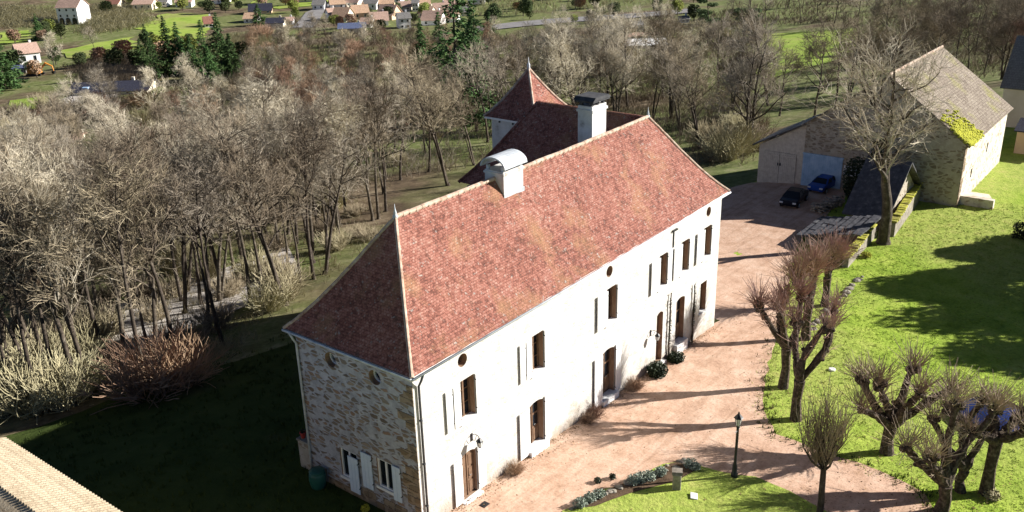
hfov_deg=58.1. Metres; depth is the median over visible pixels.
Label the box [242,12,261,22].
village house
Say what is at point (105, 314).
bare shrub
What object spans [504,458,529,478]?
bare shrub
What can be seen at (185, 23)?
meadow
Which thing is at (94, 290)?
bare tree
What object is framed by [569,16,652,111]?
bare tree
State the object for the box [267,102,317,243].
bare tree
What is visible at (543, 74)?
bare tree
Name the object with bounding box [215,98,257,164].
bare tree
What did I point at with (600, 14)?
bare tree
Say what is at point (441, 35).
bare tree
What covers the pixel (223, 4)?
garden tree
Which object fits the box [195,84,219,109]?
bare tree
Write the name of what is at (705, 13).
pine tree
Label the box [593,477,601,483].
dark clump
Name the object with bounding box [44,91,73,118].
bare tree
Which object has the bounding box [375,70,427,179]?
bare tree
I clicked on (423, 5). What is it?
garden tree
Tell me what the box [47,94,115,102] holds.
yard
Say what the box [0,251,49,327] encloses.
bare tree
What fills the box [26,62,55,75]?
digger
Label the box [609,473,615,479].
dark clump
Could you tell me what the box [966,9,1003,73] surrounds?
bare tree
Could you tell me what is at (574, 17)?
garden tree
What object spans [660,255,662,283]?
window
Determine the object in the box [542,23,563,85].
bare tree
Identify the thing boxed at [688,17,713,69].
bare tree
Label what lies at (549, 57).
bare tree
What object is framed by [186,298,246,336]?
bare shrub
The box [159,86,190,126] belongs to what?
bare tree
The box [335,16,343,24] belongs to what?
garden tree
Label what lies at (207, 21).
village house
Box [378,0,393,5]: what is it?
village house
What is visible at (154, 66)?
conifer tree
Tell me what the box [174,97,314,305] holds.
bare tree
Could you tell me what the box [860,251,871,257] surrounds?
moss mound
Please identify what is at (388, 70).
bare tree
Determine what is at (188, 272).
bare tree
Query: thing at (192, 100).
bare tree
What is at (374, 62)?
bare shrub
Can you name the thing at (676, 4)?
garden tree
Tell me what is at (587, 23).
bare tree
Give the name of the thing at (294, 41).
bare tree
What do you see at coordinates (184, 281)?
bare tree
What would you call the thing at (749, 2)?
bare tree
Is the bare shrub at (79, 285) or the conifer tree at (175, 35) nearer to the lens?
the bare shrub at (79, 285)
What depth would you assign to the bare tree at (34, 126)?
114.29 m
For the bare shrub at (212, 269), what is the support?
on the terrain at (406, 192)
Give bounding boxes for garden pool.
[958,397,1018,431]
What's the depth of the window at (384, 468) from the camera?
41.91 m
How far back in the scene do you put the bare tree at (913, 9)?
200.92 m
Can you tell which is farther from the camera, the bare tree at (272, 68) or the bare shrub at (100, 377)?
the bare tree at (272, 68)
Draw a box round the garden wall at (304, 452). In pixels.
[296,435,310,469]
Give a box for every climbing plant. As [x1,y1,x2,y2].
[666,293,672,355]
[691,283,696,342]
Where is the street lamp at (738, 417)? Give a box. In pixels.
[731,412,742,477]
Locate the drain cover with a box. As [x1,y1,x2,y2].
[479,501,489,507]
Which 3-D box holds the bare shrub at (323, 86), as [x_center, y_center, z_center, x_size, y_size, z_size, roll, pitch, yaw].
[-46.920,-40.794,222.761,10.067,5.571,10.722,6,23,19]
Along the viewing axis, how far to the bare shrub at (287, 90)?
216.19 m
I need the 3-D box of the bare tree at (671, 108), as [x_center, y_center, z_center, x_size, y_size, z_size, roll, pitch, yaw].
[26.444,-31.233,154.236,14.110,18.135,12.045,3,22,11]
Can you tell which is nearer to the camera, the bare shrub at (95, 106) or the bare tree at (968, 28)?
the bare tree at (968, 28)
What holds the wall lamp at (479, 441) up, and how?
attached to the country house at (540, 268)
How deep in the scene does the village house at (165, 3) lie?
452.91 m
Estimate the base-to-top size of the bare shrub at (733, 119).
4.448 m
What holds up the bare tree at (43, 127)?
on the terrain at (406, 192)
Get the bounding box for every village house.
[12,40,41,64]
[54,0,91,24]
[69,129,87,142]
[106,0,124,7]
[131,0,157,9]
[157,0,171,6]
[174,0,194,6]
[202,14,213,26]
[212,0,230,3]
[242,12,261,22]
[248,1,272,13]
[265,15,285,27]
[285,15,294,24]
[311,0,327,9]
[324,6,333,19]
[328,0,345,7]
[331,5,355,21]
[337,20,366,33]
[345,0,362,6]
[350,2,369,18]
[359,15,374,27]
[361,0,378,9]
[369,9,388,25]
[377,3,402,19]
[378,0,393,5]
[394,10,411,28]
[398,0,411,10]
[411,0,419,11]
[417,4,436,17]
[419,0,430,5]
[420,8,446,25]
[432,1,447,9]
[446,10,460,22]
[460,5,468,15]
[468,0,484,4]
[633,19,644,30]
[678,13,690,22]
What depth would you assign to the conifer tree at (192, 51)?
255.08 m
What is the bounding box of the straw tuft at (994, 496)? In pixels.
[982,486,1001,501]
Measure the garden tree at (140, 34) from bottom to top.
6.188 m
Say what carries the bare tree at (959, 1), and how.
on the terrain at (406, 192)
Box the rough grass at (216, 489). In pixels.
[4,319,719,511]
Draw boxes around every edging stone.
[614,485,622,489]
[623,479,631,485]
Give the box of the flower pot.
[299,428,305,438]
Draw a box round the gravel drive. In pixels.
[450,182,933,511]
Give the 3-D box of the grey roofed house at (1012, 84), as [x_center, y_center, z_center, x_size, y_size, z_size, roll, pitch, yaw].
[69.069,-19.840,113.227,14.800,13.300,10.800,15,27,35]
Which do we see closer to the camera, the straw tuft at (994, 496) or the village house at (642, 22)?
the straw tuft at (994, 496)
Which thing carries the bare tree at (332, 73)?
on the terrain at (406, 192)
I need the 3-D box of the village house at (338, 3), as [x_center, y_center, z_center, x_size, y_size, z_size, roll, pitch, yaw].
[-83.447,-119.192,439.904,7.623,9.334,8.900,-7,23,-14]
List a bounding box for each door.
[462,449,474,496]
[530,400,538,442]
[603,348,609,393]
[655,314,658,358]
[675,298,679,338]
[762,150,779,182]
[778,152,796,183]
[800,152,843,188]
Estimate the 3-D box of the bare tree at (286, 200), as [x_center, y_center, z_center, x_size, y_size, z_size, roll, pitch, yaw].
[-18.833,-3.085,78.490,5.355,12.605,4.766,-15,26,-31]
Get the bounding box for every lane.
[293,4,329,26]
[477,9,687,30]
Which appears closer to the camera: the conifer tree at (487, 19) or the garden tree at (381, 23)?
the conifer tree at (487, 19)
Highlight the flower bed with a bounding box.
[578,462,693,507]
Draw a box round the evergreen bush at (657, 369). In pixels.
[646,360,668,378]
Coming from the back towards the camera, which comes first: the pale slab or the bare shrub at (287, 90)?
the bare shrub at (287, 90)
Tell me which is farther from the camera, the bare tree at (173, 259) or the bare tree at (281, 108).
the bare tree at (281, 108)
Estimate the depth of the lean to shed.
96.22 m
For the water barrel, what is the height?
1.100 m
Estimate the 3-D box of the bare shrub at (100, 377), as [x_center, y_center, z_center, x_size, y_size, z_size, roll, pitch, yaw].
[-27.439,7.487,59.176,5.261,3.117,4.634,1,22,6]
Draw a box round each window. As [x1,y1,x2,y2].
[330,353,335,363]
[340,447,356,476]
[373,370,379,381]
[377,458,392,490]
[460,377,470,416]
[532,333,538,368]
[607,287,611,318]
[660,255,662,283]
[682,241,684,268]
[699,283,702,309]
[704,227,706,253]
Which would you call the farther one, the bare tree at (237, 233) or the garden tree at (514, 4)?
the garden tree at (514, 4)
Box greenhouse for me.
[623,37,665,47]
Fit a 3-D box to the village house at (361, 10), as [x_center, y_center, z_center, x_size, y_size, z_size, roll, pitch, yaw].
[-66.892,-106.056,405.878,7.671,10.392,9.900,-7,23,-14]
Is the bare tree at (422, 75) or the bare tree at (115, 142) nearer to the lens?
the bare tree at (115, 142)
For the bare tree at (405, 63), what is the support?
on the terrain at (406, 192)
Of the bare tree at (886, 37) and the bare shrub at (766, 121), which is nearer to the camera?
the bare shrub at (766, 121)
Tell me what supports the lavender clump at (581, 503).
on the flower bed
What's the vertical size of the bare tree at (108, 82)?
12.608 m
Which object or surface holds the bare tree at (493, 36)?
on the terrain at (406, 192)
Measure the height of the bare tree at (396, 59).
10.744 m
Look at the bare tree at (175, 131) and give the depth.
93.14 m
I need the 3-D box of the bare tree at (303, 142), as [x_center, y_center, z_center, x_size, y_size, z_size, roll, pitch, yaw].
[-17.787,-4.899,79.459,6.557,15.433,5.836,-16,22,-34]
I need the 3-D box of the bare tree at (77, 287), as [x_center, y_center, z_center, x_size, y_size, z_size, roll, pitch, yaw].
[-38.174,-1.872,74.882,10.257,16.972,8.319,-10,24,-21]
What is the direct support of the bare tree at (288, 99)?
on the terrain at (406, 192)
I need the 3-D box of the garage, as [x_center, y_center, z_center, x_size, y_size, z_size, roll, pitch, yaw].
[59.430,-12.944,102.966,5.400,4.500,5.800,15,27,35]
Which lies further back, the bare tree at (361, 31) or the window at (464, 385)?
the bare tree at (361, 31)
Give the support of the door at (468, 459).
in the country house at (540, 268)
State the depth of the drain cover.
43.08 m
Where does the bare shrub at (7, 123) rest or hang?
on the terrain at (406, 192)
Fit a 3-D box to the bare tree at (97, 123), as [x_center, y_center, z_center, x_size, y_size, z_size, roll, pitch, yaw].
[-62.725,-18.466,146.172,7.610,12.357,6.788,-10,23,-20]
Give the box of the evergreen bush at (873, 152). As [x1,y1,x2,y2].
[867,137,891,155]
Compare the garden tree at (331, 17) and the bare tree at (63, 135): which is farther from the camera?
the garden tree at (331, 17)
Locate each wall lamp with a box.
[471,433,482,447]
[650,330,659,340]
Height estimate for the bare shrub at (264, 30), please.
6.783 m
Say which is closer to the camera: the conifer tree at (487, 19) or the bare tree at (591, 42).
the bare tree at (591, 42)
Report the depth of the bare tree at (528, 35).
226.44 m
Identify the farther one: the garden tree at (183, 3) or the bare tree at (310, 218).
the garden tree at (183, 3)
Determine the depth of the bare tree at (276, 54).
257.82 m
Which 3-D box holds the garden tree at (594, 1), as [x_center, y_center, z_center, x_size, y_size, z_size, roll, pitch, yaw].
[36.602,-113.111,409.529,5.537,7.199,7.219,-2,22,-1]
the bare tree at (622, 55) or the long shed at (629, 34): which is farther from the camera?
the long shed at (629, 34)
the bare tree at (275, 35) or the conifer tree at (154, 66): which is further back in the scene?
the bare tree at (275, 35)
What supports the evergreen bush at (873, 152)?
on the terrain at (406, 192)
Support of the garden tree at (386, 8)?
on the terrain at (406, 192)
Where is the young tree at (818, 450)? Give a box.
[795,369,863,511]
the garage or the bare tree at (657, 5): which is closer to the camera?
the garage
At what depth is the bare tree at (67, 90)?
198.71 m
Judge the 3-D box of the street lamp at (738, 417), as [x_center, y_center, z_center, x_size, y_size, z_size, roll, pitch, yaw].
[10.926,9.289,44.876,0.450,3.960,0.473,-6,22,-11]
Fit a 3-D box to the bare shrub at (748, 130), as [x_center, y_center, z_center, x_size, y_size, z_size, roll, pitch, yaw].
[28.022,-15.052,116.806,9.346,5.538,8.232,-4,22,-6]
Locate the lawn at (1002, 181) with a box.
[734,127,1023,511]
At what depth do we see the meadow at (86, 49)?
332.42 m
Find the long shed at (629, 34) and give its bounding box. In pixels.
[626,32,657,38]
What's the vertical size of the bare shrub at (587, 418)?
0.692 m
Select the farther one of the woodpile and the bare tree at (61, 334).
the woodpile
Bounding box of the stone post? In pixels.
[672,467,682,490]
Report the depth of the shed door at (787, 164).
96.12 m
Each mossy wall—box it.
[842,224,876,267]
[890,182,922,236]
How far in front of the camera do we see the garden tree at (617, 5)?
355.07 m
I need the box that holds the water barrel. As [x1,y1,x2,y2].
[309,466,326,489]
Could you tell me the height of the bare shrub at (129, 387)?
4.721 m
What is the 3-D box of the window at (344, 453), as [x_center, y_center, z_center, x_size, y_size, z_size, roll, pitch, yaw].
[-7.562,9.792,43.372,1.150,1.600,0.120,15,27,35]
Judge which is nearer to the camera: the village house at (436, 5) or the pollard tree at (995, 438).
the pollard tree at (995, 438)
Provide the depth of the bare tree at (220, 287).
75.62 m
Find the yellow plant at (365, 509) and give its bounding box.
[360,504,369,511]
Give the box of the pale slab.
[690,492,697,499]
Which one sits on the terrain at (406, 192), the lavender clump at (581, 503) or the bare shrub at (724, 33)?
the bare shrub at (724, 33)
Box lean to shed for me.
[752,114,819,183]
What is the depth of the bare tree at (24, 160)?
61.18 m
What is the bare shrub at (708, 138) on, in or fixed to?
on the terrain at (406, 192)
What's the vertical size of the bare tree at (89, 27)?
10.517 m
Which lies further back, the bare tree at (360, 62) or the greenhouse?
the greenhouse
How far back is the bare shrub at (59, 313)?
77.63 m
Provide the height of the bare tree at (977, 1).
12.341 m
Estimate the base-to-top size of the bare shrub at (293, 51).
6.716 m
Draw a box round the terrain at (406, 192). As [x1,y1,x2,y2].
[0,0,1023,437]
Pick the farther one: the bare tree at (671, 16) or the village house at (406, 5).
the village house at (406, 5)
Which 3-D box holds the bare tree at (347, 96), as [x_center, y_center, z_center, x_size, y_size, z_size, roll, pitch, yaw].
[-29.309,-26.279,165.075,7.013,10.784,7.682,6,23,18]
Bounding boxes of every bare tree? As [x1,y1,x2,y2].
[0,104,54,154]
[0,104,81,274]
[0,121,90,330]
[0,130,32,343]
[0,134,92,309]
[0,139,84,344]
[0,151,118,399]
[0,156,31,369]
[0,167,69,373]
[0,170,119,378]
[0,185,62,384]
[0,221,70,373]
[0,227,32,381]
[0,241,68,359]
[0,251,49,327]
[1,171,50,352]
[2,172,31,346]
[3,133,56,181]
[6,104,39,156]
[6,119,59,158]
[10,147,47,293]
[15,116,56,160]
[15,144,122,354]
[29,142,74,264]
[31,122,78,233]
[32,134,103,309]
[34,91,65,124]
[34,92,80,150]
[35,114,87,159]
[35,137,101,239]
[37,99,72,140]
[39,31,63,66]
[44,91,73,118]
[51,145,102,282]
[53,120,181,333]
[54,72,89,115]
[54,111,91,147]
[54,145,190,353]
[55,98,90,153]
[61,143,165,381]
[69,133,128,256]
[70,139,89,160]
[73,134,193,350]
[74,87,97,124]
[76,93,139,156]
[78,122,146,308]
[79,94,120,132]
[79,102,145,152]
[80,157,199,357]
[81,26,97,49]
[82,152,129,279]
[83,62,112,102]
[89,103,133,139]
[90,92,135,128]
[92,72,126,114]
[96,125,133,240]
[99,103,157,216]
[102,117,165,302]
[116,140,179,262]
[118,123,180,255]
[123,114,186,180]
[132,67,174,120]
[132,115,196,301]
[135,129,237,281]
[135,164,161,267]
[136,128,238,312]
[137,121,173,231]
[141,112,211,243]
[145,94,181,138]
[147,148,215,291]
[147,153,241,304]
[153,111,193,160]
[153,159,225,329]
[157,149,238,344]
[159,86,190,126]
[159,139,231,314]
[161,90,183,118]
[164,74,239,147]
[166,52,205,95]
[172,103,276,277]
[173,148,274,300]
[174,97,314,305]
[180,107,221,215]
[180,120,279,304]
[186,89,209,116]
[186,137,247,269]
[187,110,228,139]
[188,146,239,263]
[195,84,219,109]
[205,130,282,291]
[207,70,233,114]
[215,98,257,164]
[215,102,251,202]
[223,63,298,158]
[229,93,246,124]
[232,75,255,97]
[233,101,288,209]
[234,65,301,146]
[236,64,254,90]
[237,50,259,79]
[237,100,289,251]
[237,122,274,233]
[239,104,338,263]
[241,23,264,59]
[247,43,261,65]
[252,109,301,234]
[254,149,300,267]
[257,153,318,282]
[259,42,276,67]
[260,59,277,83]
[260,86,307,127]
[266,108,339,279]
[267,77,308,119]
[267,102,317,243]
[268,43,285,65]
[270,30,291,65]
[270,104,317,223]
[270,134,312,243]
[271,24,283,46]
[273,90,342,252]
[276,24,296,45]
[277,121,367,258]
[278,41,304,79]
[280,17,293,37]
[282,38,303,69]
[282,55,306,85]
[285,68,327,106]
[285,83,339,177]
[285,117,383,274]
[286,46,317,73]
[289,64,311,94]
[291,16,305,36]
[293,18,323,55]
[293,88,339,222]
[296,85,347,116]
[299,48,326,84]
[300,78,366,239]
[306,92,363,212]
[306,112,371,226]
[307,10,319,32]
[308,60,341,99]
[308,90,360,232]
[311,91,402,220]
[314,75,343,125]
[315,13,330,36]
[325,61,345,91]
[326,31,350,67]
[334,57,351,84]
[336,70,353,98]
[337,65,370,165]
[337,69,392,142]
[338,81,357,121]
[340,67,406,218]
[344,87,400,173]
[344,98,403,204]
[349,91,423,211]
[350,49,377,76]
[354,20,372,43]
[354,92,396,194]
[357,12,384,42]
[361,62,389,96]
[366,83,401,178]
[375,27,397,55]
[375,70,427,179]
[377,41,468,185]
[378,77,414,151]
[379,46,399,83]
[379,61,405,93]
[390,81,412,160]
[392,47,409,75]
[396,52,417,81]
[398,84,420,142]
[399,19,417,44]
[400,64,465,171]
[406,63,440,154]
[408,54,436,84]
[410,90,441,147]
[412,87,438,129]
[416,25,433,50]
[433,24,452,45]
[434,65,458,128]
[438,69,490,165]
[439,16,452,37]
[442,36,457,62]
[446,40,512,142]
[460,37,501,128]
[472,34,535,99]
[476,21,498,46]
[480,30,501,56]
[486,16,501,32]
[491,30,538,87]
[505,18,543,67]
[521,24,581,104]
[523,23,588,96]
[529,21,568,86]
[534,23,602,105]
[535,19,597,104]
[541,17,553,38]
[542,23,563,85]
[543,4,571,37]
[561,18,594,90]
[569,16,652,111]
[572,24,603,102]
[577,30,620,92]
[578,46,617,92]
[580,5,600,77]
[583,2,630,100]
[584,3,621,44]
[596,13,627,87]
[600,4,654,106]
[604,31,640,105]
[629,6,671,84]
[630,15,711,118]
[632,8,655,72]
[640,34,702,134]
[642,3,690,97]
[642,43,680,119]
[643,0,677,36]
[654,40,723,148]
[657,10,689,46]
[666,29,706,102]
[686,39,717,114]
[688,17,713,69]
[701,6,814,135]
[701,11,736,85]
[710,30,766,105]
[714,16,758,94]
[723,0,736,16]
[726,0,766,74]
[736,8,789,105]
[738,0,753,6]
[759,39,807,115]
[761,0,777,18]
[787,13,850,116]
[791,0,811,21]
[801,10,965,245]
[813,6,861,104]
[814,0,828,15]
[829,11,886,98]
[841,17,889,97]
[850,0,865,15]
[855,30,883,87]
[859,9,897,81]
[860,0,894,24]
[866,0,911,59]
[870,29,905,79]
[878,5,924,67]
[878,20,927,68]
[887,0,917,37]
[896,0,961,52]
[902,11,924,51]
[906,0,935,45]
[907,0,943,40]
[914,0,970,48]
[914,2,965,56]
[929,0,974,43]
[935,1,954,37]
[946,5,979,58]
[948,3,991,68]
[950,0,978,48]
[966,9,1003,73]
[971,0,993,22]
[973,0,1020,63]
[973,0,1023,79]
[974,0,995,54]
[985,5,1022,70]
[988,0,1012,11]
[996,4,1023,49]
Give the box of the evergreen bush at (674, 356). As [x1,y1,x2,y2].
[666,350,685,363]
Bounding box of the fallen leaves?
[451,235,1022,511]
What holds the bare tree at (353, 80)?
on the terrain at (406, 192)
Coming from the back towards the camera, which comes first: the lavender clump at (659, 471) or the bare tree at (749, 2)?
the bare tree at (749, 2)
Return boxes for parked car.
[779,187,808,207]
[807,174,835,193]
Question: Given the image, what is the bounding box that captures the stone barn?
[800,45,1013,209]
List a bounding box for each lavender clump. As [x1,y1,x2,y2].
[572,496,587,508]
[583,491,597,502]
[593,488,606,498]
[627,473,640,485]
[635,470,651,483]
[642,470,656,481]
[654,466,667,476]
[683,458,697,467]
[688,461,700,470]
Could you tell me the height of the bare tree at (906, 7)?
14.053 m
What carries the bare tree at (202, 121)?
on the terrain at (406, 192)
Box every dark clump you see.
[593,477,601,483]
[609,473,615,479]
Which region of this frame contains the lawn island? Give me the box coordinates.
[562,462,826,511]
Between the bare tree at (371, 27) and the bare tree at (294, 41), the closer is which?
the bare tree at (294, 41)
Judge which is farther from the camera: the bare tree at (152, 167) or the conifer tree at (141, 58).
the conifer tree at (141, 58)
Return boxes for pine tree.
[696,0,720,46]
[728,7,763,37]
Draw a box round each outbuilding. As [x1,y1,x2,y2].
[0,437,121,511]
[796,215,880,246]
[842,155,923,229]
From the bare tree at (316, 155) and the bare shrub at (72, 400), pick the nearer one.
the bare shrub at (72, 400)
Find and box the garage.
[1013,117,1023,153]
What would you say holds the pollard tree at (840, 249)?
on the lawn at (1002, 181)
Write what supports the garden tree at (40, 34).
on the terrain at (406, 192)
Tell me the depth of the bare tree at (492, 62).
132.71 m
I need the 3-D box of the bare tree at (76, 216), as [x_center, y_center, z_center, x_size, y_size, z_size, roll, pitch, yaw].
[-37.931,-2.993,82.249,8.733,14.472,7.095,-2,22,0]
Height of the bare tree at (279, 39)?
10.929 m
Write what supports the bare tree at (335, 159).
on the terrain at (406, 192)
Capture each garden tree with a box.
[3,49,25,64]
[5,29,21,43]
[27,60,42,77]
[36,30,47,39]
[38,21,49,32]
[41,18,54,32]
[47,47,61,64]
[53,24,66,38]
[72,52,86,66]
[88,46,105,59]
[98,0,112,10]
[102,48,124,64]
[110,39,132,54]
[126,49,143,65]
[138,31,153,42]
[148,34,161,43]
[153,41,175,55]
[155,1,161,8]
[175,0,188,10]
[178,36,197,52]
[202,0,214,13]
[219,2,229,12]
[232,41,248,57]
[235,1,241,8]
[287,0,299,9]
[291,7,299,17]
[327,14,339,25]
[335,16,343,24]
[345,13,357,22]
[375,19,385,29]
[383,6,395,15]
[411,13,418,21]
[417,2,429,13]
[454,0,466,6]
[483,10,497,20]
[487,5,501,22]
[511,2,518,10]
[517,0,529,15]
[525,10,532,18]
[528,0,532,9]
[570,14,577,23]
[573,0,586,8]
[588,0,599,6]
[607,2,620,15]
[652,0,662,10]
[671,0,683,12]
[687,4,700,20]
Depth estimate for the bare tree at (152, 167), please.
92.94 m
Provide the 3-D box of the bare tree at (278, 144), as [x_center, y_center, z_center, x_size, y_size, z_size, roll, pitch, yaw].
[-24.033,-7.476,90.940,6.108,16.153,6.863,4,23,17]
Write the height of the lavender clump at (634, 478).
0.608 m
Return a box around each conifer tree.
[0,45,29,93]
[29,13,45,39]
[132,38,150,67]
[140,24,157,64]
[146,37,161,76]
[155,16,180,77]
[166,22,186,75]
[176,35,207,83]
[194,19,214,63]
[197,46,222,83]
[204,12,237,73]
[217,33,244,78]
[250,4,267,25]
[409,18,430,71]
[425,12,450,85]
[427,0,481,120]
[449,0,497,130]
[461,12,486,62]
[482,11,497,35]
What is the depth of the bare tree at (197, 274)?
75.06 m
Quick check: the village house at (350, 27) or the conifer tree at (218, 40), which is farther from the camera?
the village house at (350, 27)
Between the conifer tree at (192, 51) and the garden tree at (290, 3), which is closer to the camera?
the conifer tree at (192, 51)
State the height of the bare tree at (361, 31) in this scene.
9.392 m
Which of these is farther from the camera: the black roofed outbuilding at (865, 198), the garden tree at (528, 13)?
the garden tree at (528, 13)
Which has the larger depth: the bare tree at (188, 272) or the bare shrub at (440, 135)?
the bare shrub at (440, 135)
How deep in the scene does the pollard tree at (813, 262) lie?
59.54 m
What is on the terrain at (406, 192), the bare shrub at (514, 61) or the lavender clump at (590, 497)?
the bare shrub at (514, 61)
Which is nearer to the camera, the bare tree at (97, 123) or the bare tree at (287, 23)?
the bare tree at (97, 123)
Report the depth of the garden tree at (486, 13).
357.43 m
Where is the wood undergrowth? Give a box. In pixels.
[0,171,396,392]
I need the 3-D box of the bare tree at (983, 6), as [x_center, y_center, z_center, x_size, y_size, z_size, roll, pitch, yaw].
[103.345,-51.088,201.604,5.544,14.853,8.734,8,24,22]
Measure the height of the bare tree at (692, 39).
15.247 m
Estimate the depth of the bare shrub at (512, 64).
249.43 m
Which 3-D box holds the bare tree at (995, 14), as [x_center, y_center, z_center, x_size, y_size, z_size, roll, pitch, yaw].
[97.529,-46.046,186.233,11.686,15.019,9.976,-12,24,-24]
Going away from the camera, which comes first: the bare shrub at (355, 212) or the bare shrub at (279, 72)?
the bare shrub at (355, 212)
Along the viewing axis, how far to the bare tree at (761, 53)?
115.22 m
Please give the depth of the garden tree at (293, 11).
404.67 m
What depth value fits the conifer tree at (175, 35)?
266.88 m
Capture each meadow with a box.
[0,30,32,43]
[9,94,67,108]
[61,37,136,58]
[134,13,210,40]
[250,0,327,8]
[757,28,855,77]
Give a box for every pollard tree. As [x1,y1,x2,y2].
[735,266,824,389]
[759,233,850,340]
[773,284,857,422]
[810,221,868,306]
[830,335,987,456]
[870,363,1023,511]
[914,375,1020,493]
[927,379,1023,496]
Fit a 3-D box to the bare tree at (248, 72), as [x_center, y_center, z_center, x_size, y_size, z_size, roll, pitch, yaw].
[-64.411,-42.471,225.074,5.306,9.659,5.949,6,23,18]
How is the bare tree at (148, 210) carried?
on the terrain at (406, 192)
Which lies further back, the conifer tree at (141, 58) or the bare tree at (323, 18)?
the bare tree at (323, 18)
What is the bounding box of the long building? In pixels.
[66,76,159,95]
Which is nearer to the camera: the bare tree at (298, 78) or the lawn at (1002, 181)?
the lawn at (1002, 181)
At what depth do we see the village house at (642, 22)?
307.74 m
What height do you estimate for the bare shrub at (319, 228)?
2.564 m
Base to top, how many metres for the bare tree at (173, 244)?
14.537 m
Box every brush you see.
[0,0,692,58]
[0,27,517,124]
[4,79,488,196]
[458,0,1023,165]
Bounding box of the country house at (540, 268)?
[281,57,730,511]
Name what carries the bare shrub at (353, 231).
on the terrain at (406, 192)
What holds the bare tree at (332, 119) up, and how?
on the terrain at (406, 192)
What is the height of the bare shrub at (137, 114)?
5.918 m
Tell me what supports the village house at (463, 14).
on the terrain at (406, 192)
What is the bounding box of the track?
[92,248,297,363]
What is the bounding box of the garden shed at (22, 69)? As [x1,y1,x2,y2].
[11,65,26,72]
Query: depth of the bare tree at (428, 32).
265.10 m
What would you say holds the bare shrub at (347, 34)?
on the terrain at (406, 192)
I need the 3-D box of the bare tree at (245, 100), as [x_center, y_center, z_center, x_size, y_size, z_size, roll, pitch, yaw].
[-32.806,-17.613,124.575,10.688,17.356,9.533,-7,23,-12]
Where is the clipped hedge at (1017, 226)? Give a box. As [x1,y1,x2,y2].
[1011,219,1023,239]
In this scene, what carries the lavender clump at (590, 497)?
on the flower bed
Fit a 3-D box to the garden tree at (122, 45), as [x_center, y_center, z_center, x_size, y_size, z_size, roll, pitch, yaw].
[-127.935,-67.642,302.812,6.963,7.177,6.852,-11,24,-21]
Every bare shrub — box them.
[0,99,29,115]
[0,114,33,135]
[0,339,93,424]
[0,340,58,421]
[0,343,111,416]
[1,318,84,371]
[4,320,41,350]
[8,318,67,350]
[8,327,100,364]
[20,105,56,121]
[25,316,66,338]
[27,89,64,109]
[29,320,112,358]
[32,278,103,320]
[44,346,118,397]
[47,306,118,348]
[53,300,130,345]
[55,251,111,280]
[56,285,93,310]
[57,278,96,299]
[68,316,211,414]
[73,92,131,120]
[74,89,111,102]
[75,295,122,323]
[83,335,131,364]
[88,276,122,301]
[88,347,129,385]
[89,238,134,264]
[93,339,143,383]
[111,270,168,304]
[121,106,157,128]
[123,87,160,108]
[126,327,237,399]
[127,297,176,321]
[135,221,165,243]
[136,90,171,114]
[141,308,220,352]
[143,241,188,276]
[144,270,196,299]
[149,228,204,250]
[160,233,208,256]
[177,245,227,280]
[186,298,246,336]
[188,93,225,111]
[196,83,223,98]
[201,271,245,297]
[219,73,240,88]
[224,83,250,99]
[227,245,280,280]
[227,262,261,281]
[232,274,296,314]
[234,66,264,84]
[235,257,314,306]
[246,59,266,71]
[249,23,275,38]
[255,225,297,251]
[257,200,292,223]
[259,249,303,276]
[260,65,294,82]
[261,40,277,49]
[265,78,305,103]
[276,39,308,56]
[282,34,308,45]
[298,78,337,96]
[308,182,349,210]
[308,217,341,236]
[313,226,354,251]
[326,26,356,45]
[334,65,365,85]
[339,48,357,59]
[341,37,366,51]
[341,202,364,216]
[343,222,369,239]
[349,68,379,79]
[352,226,379,241]
[358,76,392,97]
[359,58,379,71]
[376,59,397,75]
[387,150,408,165]
[399,44,414,54]
[406,35,431,44]
[406,40,426,49]
[421,130,444,139]
[497,54,516,69]
[504,54,527,67]
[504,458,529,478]
[577,410,598,425]
[583,401,606,418]
[621,45,641,61]
[623,375,646,392]
[687,116,734,146]
[693,126,757,161]
[696,25,720,39]
[698,128,731,150]
[699,118,772,156]
[710,27,740,40]
[717,33,737,45]
[719,110,764,132]
[737,110,772,129]
[747,127,773,151]
[753,122,770,134]
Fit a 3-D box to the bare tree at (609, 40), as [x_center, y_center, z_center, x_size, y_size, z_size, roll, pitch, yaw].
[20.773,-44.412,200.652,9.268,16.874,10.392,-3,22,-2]
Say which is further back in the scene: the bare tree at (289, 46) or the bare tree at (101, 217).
the bare tree at (289, 46)
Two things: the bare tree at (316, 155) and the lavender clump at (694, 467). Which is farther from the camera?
the bare tree at (316, 155)
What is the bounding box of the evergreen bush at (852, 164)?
[841,156,864,197]
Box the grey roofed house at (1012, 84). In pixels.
[1000,35,1023,127]
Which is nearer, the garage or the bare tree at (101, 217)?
the bare tree at (101, 217)
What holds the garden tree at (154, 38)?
on the terrain at (406, 192)
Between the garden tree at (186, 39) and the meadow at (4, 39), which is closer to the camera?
the garden tree at (186, 39)
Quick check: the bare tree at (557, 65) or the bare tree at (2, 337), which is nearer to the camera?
the bare tree at (2, 337)
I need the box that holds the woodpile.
[810,195,845,213]
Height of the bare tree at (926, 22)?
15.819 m
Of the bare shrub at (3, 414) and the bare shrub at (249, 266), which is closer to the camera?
the bare shrub at (3, 414)
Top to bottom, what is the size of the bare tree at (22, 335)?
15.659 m

